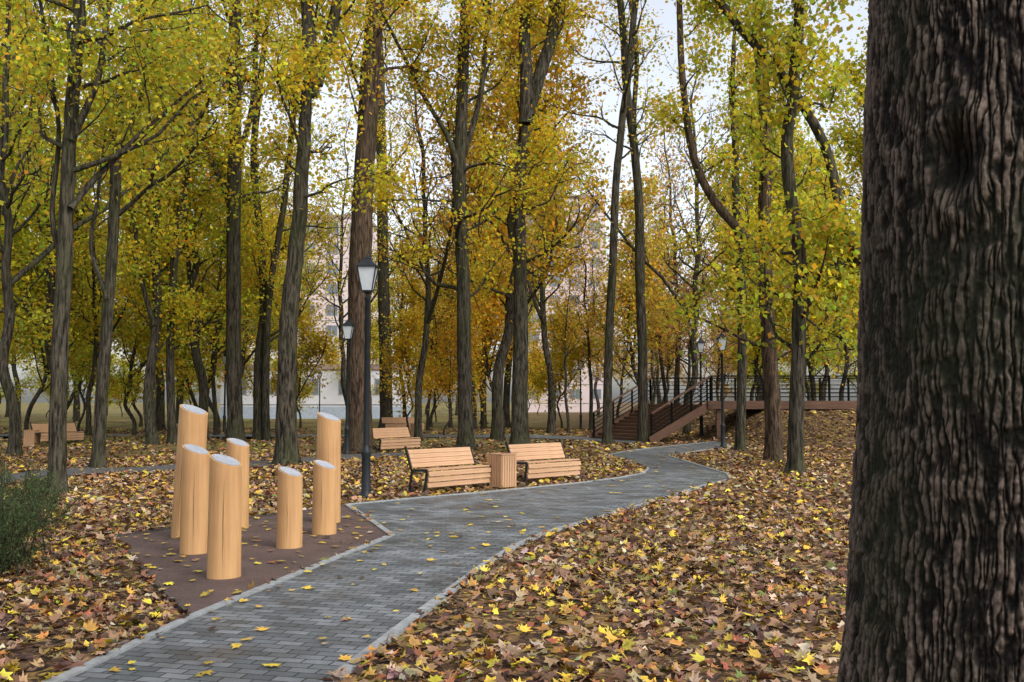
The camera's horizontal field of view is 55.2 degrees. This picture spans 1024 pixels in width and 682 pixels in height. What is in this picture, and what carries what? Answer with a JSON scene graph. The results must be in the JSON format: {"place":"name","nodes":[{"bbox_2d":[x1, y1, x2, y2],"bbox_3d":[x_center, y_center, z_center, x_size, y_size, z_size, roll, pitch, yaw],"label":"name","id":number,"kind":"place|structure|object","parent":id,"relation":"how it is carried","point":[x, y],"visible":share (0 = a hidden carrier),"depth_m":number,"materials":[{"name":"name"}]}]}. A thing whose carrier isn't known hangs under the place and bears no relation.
{"place":"outdoors","nodes":[
{"label":"outdoors","id":0,"kind":"place"},
{"bbox_2d":[274,218,377,363],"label":"walls","id":1,"kind":"structure","parent":0,"point":[345,293],"depth_m":139.75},
{"bbox_2d":[0,403,855,681],"bbox_3d":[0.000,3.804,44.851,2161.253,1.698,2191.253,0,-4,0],"label":"ground","id":2,"kind":"structure","parent":0,"point":[116,420],"depth_m":10.14,"materials":[{"name":"brown plant"}]},
{"bbox_2d":[0,448,58,535],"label":"juniper shrub","id":3,"kind":"object","parent":2,"relation":"on","point":[19,487],"visible":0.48,"depth_m":12.01,"materials":[{"name":"green plant"}]},
{"bbox_2d":[0,475,73,577],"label":"juniper shrub","id":4,"kind":"object","parent":2,"relation":"on","point":[11,540],"visible":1,"depth_m":9.97,"materials":[{"name":"green plant"}]},
{"bbox_2d":[0,464,85,528],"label":"juniper shrub","id":5,"kind":"object","parent":2,"relation":"on","point":[47,494],"visible":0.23,"depth_m":13.14,"materials":[{"name":"green plant"}]},
{"bbox_2d":[0,0,104,336],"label":"young maple tree","id":6,"kind":"object","parent":2,"relation":"on","point":[21,233],"visible":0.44,"depth_m":36.05,"materials":[{"name":"green plant"}]},
{"bbox_2d":[30,421,84,443],"bbox_3d":[-18.990,3.820,40.955,0.692,0.874,2.188,-2,-4,26],"label":"park bench","id":7,"kind":"object","parent":2,"relation":"on","point":[44,428],"visible":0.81,"depth_m":41.04,"materials":[{"name":"brown wood"}]},
{"bbox_2d":[0,189,118,433],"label":"young maple tree","id":8,"kind":"object","parent":2,"relation":"on","point":[81,322],"visible":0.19,"depth_m":45.93,"materials":[{"name":"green plant"}]},
{"bbox_2d":[0,0,150,443],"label":"linden tree","id":9,"kind":"object","parent":2,"relation":"on","point":[49,298],"visible":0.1,"depth_m":41.48,"materials":[{"name":"green plant"}]},
{"bbox_2d":[32,201,134,409],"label":"maple tree","id":10,"kind":"object","parent":2,"relation":"on","point":[72,395],"visible":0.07,"depth_m":60.33,"materials":[{"name":"yellow plant"}]},
{"bbox_2d":[37,250,137,432],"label":"young maple tree","id":11,"kind":"object","parent":2,"relation":"on","point":[78,387],"visible":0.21,"depth_m":54.17,"materials":[{"name":"yellow plant"}]},
{"bbox_2d":[70,156,150,435],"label":"young maple tree","id":12,"kind":"object","parent":2,"relation":"on","point":[88,429],"visible":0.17,"depth_m":46.48,"materials":[{"name":"yellow plant"}]},
{"bbox_2d":[0,0,258,455],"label":"young maple tree","id":13,"kind":"object","parent":2,"relation":"on","point":[14,446],"visible":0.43,"depth_m":31.47,"materials":[{"name":"green plant"}]},
{"bbox_2d":[73,208,206,434],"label":"young maple tree","id":14,"kind":"object","parent":2,"relation":"on","point":[135,331],"visible":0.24,"depth_m":49.51,"materials":[{"name":"yellow plant"}]},
{"bbox_2d":[0,0,291,495],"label":"maple tree","id":15,"kind":"object","parent":2,"relation":"on","point":[79,38],"visible":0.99,"depth_m":18.93,"materials":[{"name":"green plant"}]},
{"bbox_2d":[108,309,190,426],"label":"linden tree","id":16,"kind":"object","parent":2,"relation":"on","point":[136,409],"visible":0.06,"depth_m":66.40,"materials":[{"name":"yellow plant"}]},
{"bbox_2d":[78,74,223,430],"bbox_3d":[-21.756,-5.960,60.587,10.416,23.189,12.438,0,-4,2],"label":"linden tree","id":17,"kind":"object","parent":2,"relation":"on","point":[160,412],"visible":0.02,"depth_m":59.46,"materials":[{"name":"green plant"}]},
{"bbox_2d":[26,0,283,467],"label":"maple tree","id":18,"kind":"object","parent":2,"relation":"on","point":[108,289],"visible":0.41,"depth_m":25.41,"materials":[{"name":"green plant"}]},
{"bbox_2d":[76,0,243,444],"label":"linden tree","id":19,"kind":"object","parent":2,"relation":"on","point":[155,324],"visible":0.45,"depth_m":37.65,"materials":[{"name":"yellow plant"}]},
{"bbox_2d":[116,213,243,406],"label":"young maple tree","id":20,"kind":"object","parent":2,"relation":"on","point":[190,392],"visible":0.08,"depth_m":53.54,"materials":[{"name":"yellow plant"}]},
{"bbox_2d":[81,16,285,439],"bbox_3d":[-14.315,-4.774,43.628,8.628,18.624,8.046,1,-4,-17],"label":"linden tree","id":21,"kind":"object","parent":2,"relation":"on","point":[201,377],"visible":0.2,"depth_m":42.94,"materials":[{"name":"yellow plant"}]},
{"bbox_2d":[126,0,265,443],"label":"linden tree","id":22,"kind":"object","parent":2,"relation":"on","point":[173,269],"visible":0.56,"depth_m":38.16,"materials":[{"name":"yellow plant"}]},
{"bbox_2d":[0,452,404,483],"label":"side footpath","id":23,"kind":"structure","parent":2,"relation":"on","point":[71,471],"depth_m":25.27,"materials":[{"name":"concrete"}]},
{"bbox_2d":[96,0,324,441],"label":"tree","id":24,"kind":"object","parent":2,"relation":"on","point":[235,426],"visible":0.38,"depth_m":40.51,"materials":[{"name":"yellow plant"}]},
{"bbox_2d":[178,161,254,434],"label":"young maple tree","id":25,"kind":"object","parent":2,"relation":"on","point":[214,404],"visible":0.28,"depth_m":49.57,"materials":[{"name":"yellow plant"}]},
{"bbox_2d":[42,534,394,681],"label":"path edging","id":26,"kind":"object","parent":2,"relation":"on","point":[75,671],"visible":0.54,"depth_m":7.75,"materials":[{"name":"concrete"}]},
{"bbox_2d":[135,144,315,433],"bbox_3d":[-14.706,-3.136,52.428,7.119,16.616,10.391,-1,-4,13],"label":"maple tree","id":27,"kind":"object","parent":2,"relation":"on","point":[179,362],"visible":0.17,"depth_m":51.65,"materials":[{"name":"yellow plant"}]},
{"bbox_2d":[116,505,345,613],"bbox_3d":[-3.852,2.504,12.090,2.497,0.082,8.320,0,-4,0],"label":"gravel pad edging","id":28,"kind":"object","parent":2,"relation":"on","point":[179,605],"visible":0.33,"depth_m":11.13,"materials":[{"name":"concrete"}]},
{"bbox_2d":[207,161,292,376],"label":"linden tree","id":29,"kind":"object","parent":2,"relation":"on","point":[243,348],"visible":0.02,"depth_m":69.30,"materials":[{"name":"yellow plant"}]},
{"bbox_2d":[120,507,385,612],"bbox_3d":[-3.077,2.479,11.956,3.392,0.001,7.902,1,-4,-19],"label":"gravel pad","id":30,"kind":"object","parent":2,"relation":"on","point":[183,588],"visible":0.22,"depth_m":11.07,"materials":[{"name":"gravel"}]},
{"bbox_2d":[171,404,207,537],"bbox_3d":[-4.176,1.685,12.680,0.441,1.730,0.381,0,-4,0],"label":"timber post","id":31,"kind":"object","parent":30,"relation":"on","point":[192,424],"visible":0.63,"depth_m":12.55,"materials":[{"name":"wood"}]},
{"bbox_2d":[179,444,209,554],"bbox_3d":[-3.661,1.831,11.319,0.326,1.270,0.318,0,-4,0],"label":"timber post","id":32,"kind":"object","parent":30,"relation":"on","point":[194,500],"visible":0.91,"depth_m":11.20,"materials":[{"name":"wood"}]},
{"bbox_2d":[206,454,241,579],"bbox_3d":[-2.865,1.752,9.775,0.329,1.239,0.325,0,-4,0],"label":"timber post","id":33,"kind":"object","parent":30,"relation":"on","point":[224,522],"visible":0.98,"depth_m":9.65,"materials":[{"name":"wood"}]},
{"bbox_2d":[226,438,248,528],"bbox_3d":[-3.791,1.973,13.531,0.322,1.258,0.329,0,-4,0],"label":"timber post","id":34,"kind":"object","parent":30,"relation":"on","point":[237,449],"visible":0.54,"depth_m":13.44,"materials":[{"name":"wood"}]},
{"bbox_2d":[276,467,302,548],"bbox_3d":[-2.667,2.003,11.751,0.309,0.980,0.323,0,-4,0],"label":"timber post","id":35,"kind":"object","parent":30,"relation":"on","point":[289,525],"visible":0.98,"depth_m":11.62,"materials":[{"name":"wood"}]},
{"bbox_2d":[312,460,335,534],"bbox_3d":[-2.475,2.071,12.935,0.321,0.990,0.326,0,-4,0],"label":"timber post","id":36,"kind":"object","parent":30,"relation":"on","point":[324,502],"visible":0.95,"depth_m":12.81,"materials":[{"name":"wood"}]},
{"bbox_2d":[316,412,340,522],"bbox_3d":[-2.660,1.838,14.196,0.362,1.609,0.371,0,-4,0],"label":"timber post","id":37,"kind":"object","parent":30,"relation":"on","point":[328,438],"visible":0.6,"depth_m":14.08,"materials":[{"name":"wood"}]},
{"bbox_2d":[209,279,299,397],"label":"maple tree","id":38,"kind":"object","parent":2,"relation":"on","point":[245,376],"visible":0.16,"depth_m":74.44,"materials":[{"name":"yellow plant"}]},
{"bbox_2d":[196,0,347,440],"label":"linden tree","id":39,"kind":"object","parent":2,"relation":"on","point":[262,261],"visible":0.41,"depth_m":47.00,"materials":[{"name":"yellow plant"}]},
{"bbox_2d":[220,0,350,440],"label":"linden tree","id":40,"kind":"object","parent":2,"relation":"on","point":[267,340],"visible":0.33,"depth_m":46.54,"materials":[{"name":"yellow plant"}]},
{"bbox_2d":[244,62,349,428],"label":"maple tree","id":41,"kind":"object","parent":2,"relation":"on","point":[289,211],"visible":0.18,"depth_m":58.42,"materials":[{"name":"yellow plant"}]},
{"bbox_2d":[270,299,345,428],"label":"young maple tree","id":42,"kind":"object","parent":2,"relation":"on","point":[316,342],"visible":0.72,"depth_m":58.24,"materials":[{"name":"yellow plant"}]},
{"bbox_2d":[219,406,410,418],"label":"plinth","id":43,"kind":"structure","parent":2,"relation":"on","point":[339,412],"depth_m":97.20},
{"bbox_2d":[220,369,410,406],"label":"building","id":44,"kind":"structure","parent":2,"relation":"on","point":[330,392],"depth_m":97.36,"materials":[{"name":"paint"}]},
{"bbox_2d":[0,434,634,442],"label":"distant footpath","id":45,"kind":"structure","parent":2,"relation":"on","point":[506,436],"depth_m":47.66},
{"bbox_2d":[226,0,413,465],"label":"oak tree","id":46,"kind":"object","parent":2,"relation":"on","point":[312,69],"visible":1,"depth_m":26.57,"materials":[{"name":"yellow plant"}]},
{"bbox_2d":[341,319,353,453],"bbox_3d":[-5.476,1.484,32.607,0.382,4.530,0.382,0,-4,0],"label":"street lamp","id":47,"kind":"object","parent":2,"relation":"on","point":[348,327],"visible":0.99,"depth_m":32.56,"materials":[{"name":"black metal"}]},
{"bbox_2d":[292,83,428,406],"bbox_3d":[-8.922,-5.082,62.712,11.207,21.690,7.050,3,-5,-40],"label":"maple tree","id":48,"kind":"object","parent":2,"relation":"on","point":[339,326],"visible":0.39,"depth_m":60.79,"materials":[{"name":"yellow plant"}]},
{"bbox_2d":[356,253,379,497],"bbox_3d":[-2.654,0.607,17.907,0.382,4.480,0.382,0,-4,0],"label":"street lamp","id":49,"kind":"object","parent":2,"relation":"on","point":[367,268],"visible":0.96,"depth_m":17.87,"materials":[{"name":"black metal"}]},
{"bbox_2d":[282,0,501,453],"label":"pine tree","id":50,"kind":"object","parent":2,"relation":"on","point":[368,88],"visible":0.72,"depth_m":33.27,"materials":[{"name":"brown plant"}]},
{"bbox_2d":[63,442,729,681],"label":"footpath","id":51,"kind":"structure","parent":2,"relation":"on","point":[299,622],"depth_m":9.25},
{"bbox_2d":[373,425,420,451],"bbox_3d":[-4.131,3.416,34.370,0.692,0.874,2.200,-2,-4,33],"label":"park bench","id":52,"kind":"object","parent":2,"relation":"on","point":[394,433],"visible":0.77,"depth_m":34.32,"materials":[{"name":"brown wood"}]},
{"bbox_2d":[371,190,430,416],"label":"maple tree","id":53,"kind":"object","parent":2,"relation":"on","point":[392,326],"visible":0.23,"depth_m":75.22,"materials":[{"name":"yellow plant"}]},
{"bbox_2d":[331,0,473,427],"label":"linden tree","id":54,"kind":"object","parent":2,"relation":"on","point":[386,403],"visible":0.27,"depth_m":62.61,"materials":[{"name":"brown plant"}]},
{"bbox_2d":[371,301,447,430],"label":"young maple tree","id":55,"kind":"object","parent":2,"relation":"on","point":[402,345],"visible":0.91,"depth_m":53.79,"materials":[{"name":"yellow plant"}]},
{"bbox_2d":[0,502,850,681],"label":"fallen leaves","id":56,"kind":"object","parent":2,"relation":"on","point":[88,624],"visible":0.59,"depth_m":8.55,"materials":[{"name":"brown plant"}]},
{"bbox_2d":[0,451,852,508],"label":"fallen leaves","id":57,"kind":"object","parent":2,"relation":"on","point":[145,478],"visible":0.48,"depth_m":21.52,"materials":[{"name":"brown plant"}]},
{"bbox_2d":[0,408,855,457],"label":"fallen leaves","id":58,"kind":"object","parent":2,"relation":"on","point":[821,449],"visible":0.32,"depth_m":39.59,"materials":[{"name":"brown plant"}]},
{"bbox_2d":[399,220,456,430],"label":"young maple tree","id":59,"kind":"object","parent":2,"relation":"on","point":[429,400],"visible":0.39,"depth_m":58.53,"materials":[{"name":"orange plant"}]},
{"bbox_2d":[351,3,508,441],"bbox_3d":[-3.531,-6.005,40.971,7.013,20.816,11.148,0,-4,0],"label":"maple tree","id":60,"kind":"object","parent":2,"relation":"on","point":[429,307],"visible":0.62,"depth_m":42.65,"materials":[{"name":"yellow plant"}]},
{"bbox_2d":[0,166,862,421],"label":"distant trees","id":61,"kind":"object","parent":2,"relation":"on","point":[652,372],"visible":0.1,"depth_m":98.85,"materials":[{"name":"orange plant"}]},
{"bbox_2d":[392,262,493,426],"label":"young maple tree","id":62,"kind":"object","parent":2,"relation":"on","point":[411,291],"visible":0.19,"depth_m":65.50,"materials":[{"name":"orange plant"}]},
{"bbox_2d":[404,443,490,492],"bbox_3d":[-1.244,2.497,19.378,0.692,0.874,1.773,-3,-5,42],"label":"park bench","id":63,"kind":"object","parent":2,"relation":"on","point":[420,458],"visible":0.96,"depth_m":19.26,"materials":[{"name":"brown wood"}]},
{"bbox_2d":[319,0,577,449],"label":"maple tree","id":64,"kind":"object","parent":2,"relation":"on","point":[461,80],"visible":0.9,"depth_m":35.60,"materials":[{"name":"yellow plant"}]},
{"bbox_2d":[411,306,491,434],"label":"young maple tree","id":65,"kind":"object","parent":2,"relation":"on","point":[441,379],"visible":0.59,"depth_m":49.71,"materials":[{"name":"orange plant"}]},
{"bbox_2d":[401,59,513,429],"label":"maple tree","id":66,"kind":"object","parent":2,"relation":"on","point":[473,387],"visible":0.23,"depth_m":60.65,"materials":[{"name":"yellow plant"}]},
{"bbox_2d":[389,128,527,335],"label":"linden tree","id":67,"kind":"object","parent":2,"relation":"on","point":[470,252],"visible":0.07,"depth_m":69.50,"materials":[{"name":"yellow plant"}]},
{"bbox_2d":[434,202,541,430],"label":"young maple tree","id":68,"kind":"object","parent":2,"relation":"on","point":[491,322],"visible":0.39,"depth_m":56.54,"materials":[{"name":"orange plant"}]},
{"bbox_2d":[430,88,555,427],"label":"linden tree","id":69,"kind":"object","parent":2,"relation":"on","point":[483,419],"visible":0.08,"depth_m":64.19,"materials":[{"name":"yellow plant"}]},
{"bbox_2d":[410,82,591,427],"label":"linden tree","id":70,"kind":"object","parent":2,"relation":"on","point":[506,399],"visible":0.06,"depth_m":65.51,"materials":[{"name":"yellow plant"}]},
{"bbox_2d":[486,452,516,487],"bbox_3d":[-0.209,2.617,19.898,0.444,0.672,0.470,-3,-5,44],"label":"litter bin","id":71,"kind":"object","parent":2,"relation":"on","point":[503,473],"visible":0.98,"depth_m":19.73,"materials":[{"name":"brown wood"}]},
{"bbox_2d":[385,0,630,440],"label":"linden tree","id":72,"kind":"object","parent":2,"relation":"on","point":[497,430],"visible":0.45,"depth_m":44.00,"materials":[{"name":"yellow plant"}]},
{"bbox_2d":[320,445,732,681],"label":"path edging","id":73,"kind":"object","parent":2,"relation":"on","point":[399,629],"visible":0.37,"depth_m":8.38,"materials":[{"name":"concrete"}]},
{"bbox_2d":[347,441,714,504],"bbox_3d":[3.837,3.576,29.563,3.046,0.080,29.328,-1,-4,21],"label":"path edging","id":74,"kind":"object","parent":2,"relation":"on","point":[645,470],"visible":0.37,"depth_m":19.53,"materials":[{"name":"concrete"}]},
{"bbox_2d":[468,19,606,432],"bbox_3d":[1.751,-6.773,56.745,8.435,24.334,13.409,0,-4,5],"label":"maple tree","id":75,"kind":"object","parent":2,"relation":"on","point":[541,312],"visible":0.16,"depth_m":53.53,"materials":[{"name":"yellow plant"}]},
{"bbox_2d":[463,0,623,444],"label":"oak tree","id":76,"kind":"object","parent":2,"relation":"on","point":[527,103],"visible":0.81,"depth_m":36.86,"materials":[{"name":"yellow plant"}]},
{"bbox_2d":[505,439,581,483],"bbox_3d":[0.710,2.630,21.551,0.692,0.874,1.770,-3,-5,44],"label":"park bench","id":77,"kind":"object","parent":2,"relation":"on","point":[536,451],"visible":0.87,"depth_m":21.48,"materials":[{"name":"brown wood"}]},
{"bbox_2d":[528,244,593,432],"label":"young maple tree","id":78,"kind":"object","parent":2,"relation":"on","point":[566,332],"visible":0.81,"depth_m":53.68,"materials":[{"name":"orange plant"}]},
{"bbox_2d":[528,299,596,422],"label":"young maple tree","id":79,"kind":"object","parent":2,"relation":"on","point":[541,357],"visible":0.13,"depth_m":71.38,"materials":[{"name":"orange plant"}]},
{"bbox_2d":[528,306,602,427],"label":"young maple tree","id":80,"kind":"object","parent":2,"relation":"on","point":[542,384],"visible":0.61,"depth_m":63.99,"materials":[{"name":"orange plant"}]},
{"bbox_2d":[549,210,618,430],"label":"young maple tree","id":81,"kind":"object","parent":2,"relation":"on","point":[585,278],"visible":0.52,"depth_m":58.93,"materials":[{"name":"orange plant"}]},
{"bbox_2d":[514,0,689,443],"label":"ash tree","id":82,"kind":"object","parent":2,"relation":"on","point":[607,435],"visible":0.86,"depth_m":40.60,"materials":[{"name":"yellow plant"}]},
{"bbox_2d":[563,0,679,442],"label":"ash tree","id":83,"kind":"object","parent":2,"relation":"on","point":[642,415],"visible":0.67,"depth_m":41.66,"materials":[{"name":"plant"}]},
{"bbox_2d":[560,165,697,411],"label":"maple tree","id":84,"kind":"object","parent":2,"relation":"on","point":[627,289],"visible":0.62,"depth_m":56.91,"materials":[{"name":"yellow plant"}]},
{"bbox_2d":[548,14,757,433],"bbox_3d":[6.982,-6.745,50.535,12.120,23.286,7.624,0,-4,-3],"label":"linden tree","id":85,"kind":"object","parent":2,"relation":"on","point":[687,428],"visible":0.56,"depth_m":50.52,"materials":[{"name":"yellow plant"}]},
{"bbox_2d":[622,158,699,403],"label":"young maple tree","id":86,"kind":"object","parent":2,"relation":"on","point":[663,374],"visible":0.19,"depth_m":65.92,"materials":[{"name":"yellow plant"}]},
{"bbox_2d":[622,92,724,403],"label":"linden tree","id":87,"kind":"object","parent":2,"relation":"on","point":[677,370],"visible":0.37,"depth_m":66.95,"materials":[{"name":"yellow plant"}]},
{"bbox_2d":[632,253,722,403],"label":"maple tree","id":88,"kind":"object","parent":2,"relation":"on","point":[669,365],"visible":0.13,"depth_m":75.99,"materials":[{"name":"yellow plant"}]},
{"bbox_2d":[619,240,736,403],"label":"young maple tree","id":89,"kind":"object","parent":2,"relation":"on","point":[687,331],"visible":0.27,"depth_m":64.54,"materials":[{"name":"yellow plant"}]},
{"bbox_2d":[716,332,727,447],"bbox_3d":[7.939,1.826,36.960,0.382,4.380,0.382,0,-4,0],"label":"street lamp","id":90,"kind":"object","parent":2,"relation":"on","point":[722,347],"visible":0.82,"depth_m":36.91,"materials":[{"name":"black metal"}]},
{"bbox_2d":[588,375,856,442],"bbox_3d":[14.069,3.100,44.554,21.084,2.994,6.267,0,-4,0],"label":"wooden footbridge","id":91,"kind":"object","parent":2,"relation":"on","point":[679,418],"visible":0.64,"depth_m":43.08,"materials":[{"name":"brown wood"}]},
{"bbox_2d":[664,0,809,450],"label":"ash tree","id":92,"kind":"object","parent":2,"relation":"on","point":[740,426],"visible":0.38,"depth_m":35.22,"materials":[{"name":"yellow plant"}]},
{"bbox_2d":[678,103,816,400],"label":"linden tree","id":93,"kind":"object","parent":2,"relation":"on","point":[761,394],"visible":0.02,"depth_m":75.91,"materials":[{"name":"yellow plant"}]},
{"bbox_2d":[637,0,858,462],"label":"maple tree","id":94,"kind":"object","parent":2,"relation":"on","point":[773,446],"visible":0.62,"depth_m":29.02,"materials":[{"name":"yellow plant"}]},
{"bbox_2d":[715,259,790,400],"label":"young maple tree","id":95,"kind":"object","parent":2,"relation":"on","point":[758,353],"visible":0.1,"depth_m":56.47,"materials":[{"name":"yellow plant"}]},
{"bbox_2d":[686,45,833,316],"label":"linden tree","id":96,"kind":"object","parent":2,"relation":"on","point":[795,138],"visible":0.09,"depth_m":67.84,"materials":[{"name":"yellow plant"}]},
{"bbox_2d":[674,0,867,473],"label":"chestnut tree","id":97,"kind":"object","parent":2,"relation":"on","point":[842,239],"visible":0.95,"depth_m":23.77,"materials":[{"name":"yellow plant"}]},
{"bbox_2d":[701,206,841,400],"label":"linden tree","id":98,"kind":"object","parent":2,"relation":"on","point":[724,262],"visible":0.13,"depth_m":59.05,"materials":[{"name":"yellow plant"}]},
{"bbox_2d":[694,117,862,410],"bbox_3d":[12.274,-3.537,43.838,7.893,13.452,4.965,-2,-4,24],"label":"young maple tree","id":99,"kind":"object","parent":2,"relation":"on","point":[825,379],"visible":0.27,"depth_m":43.38,"materials":[{"name":"yellow plant"}]},
{"bbox_2d":[724,199,851,400],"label":"young maple tree","id":100,"kind":"object","parent":2,"relation":"on","point":[786,336],"visible":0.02,"depth_m":53.65,"materials":[{"name":"yellow plant"}]},
{"bbox_2d":[741,132,859,400],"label":"young maple tree","id":101,"kind":"object","parent":2,"relation":"on","point":[845,349],"visible":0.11,"depth_m":50.03,"materials":[{"name":"yellow plant"}]},
{"bbox_2d":[801,18,868,234],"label":"young maple tree","id":102,"kind":"object","parent":2,"relation":"on","point":[856,142],"visible":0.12,"depth_m":36.27,"materials":[{"name":"yellow plant"}]},
{"bbox_2d":[836,0,1023,681],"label":"old oak tree","id":103,"kind":"object","parent":2,"relation":"on","point":[935,579],"visible":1,"depth_m":2.82,"materials":[{"name":"brown plant"}]},
{"bbox_2d":[0,0,868,402],"label":"sky","id":104,"kind":"structure","parent":0,"point":[668,20],"materials":[{"name":"white"}]},
{"bbox_2d":[525,198,605,411],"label":"building","id":105,"kind":"structure","parent":0,"point":[584,394],"depth_m":154.32,"materials":[{"name":"paint"}]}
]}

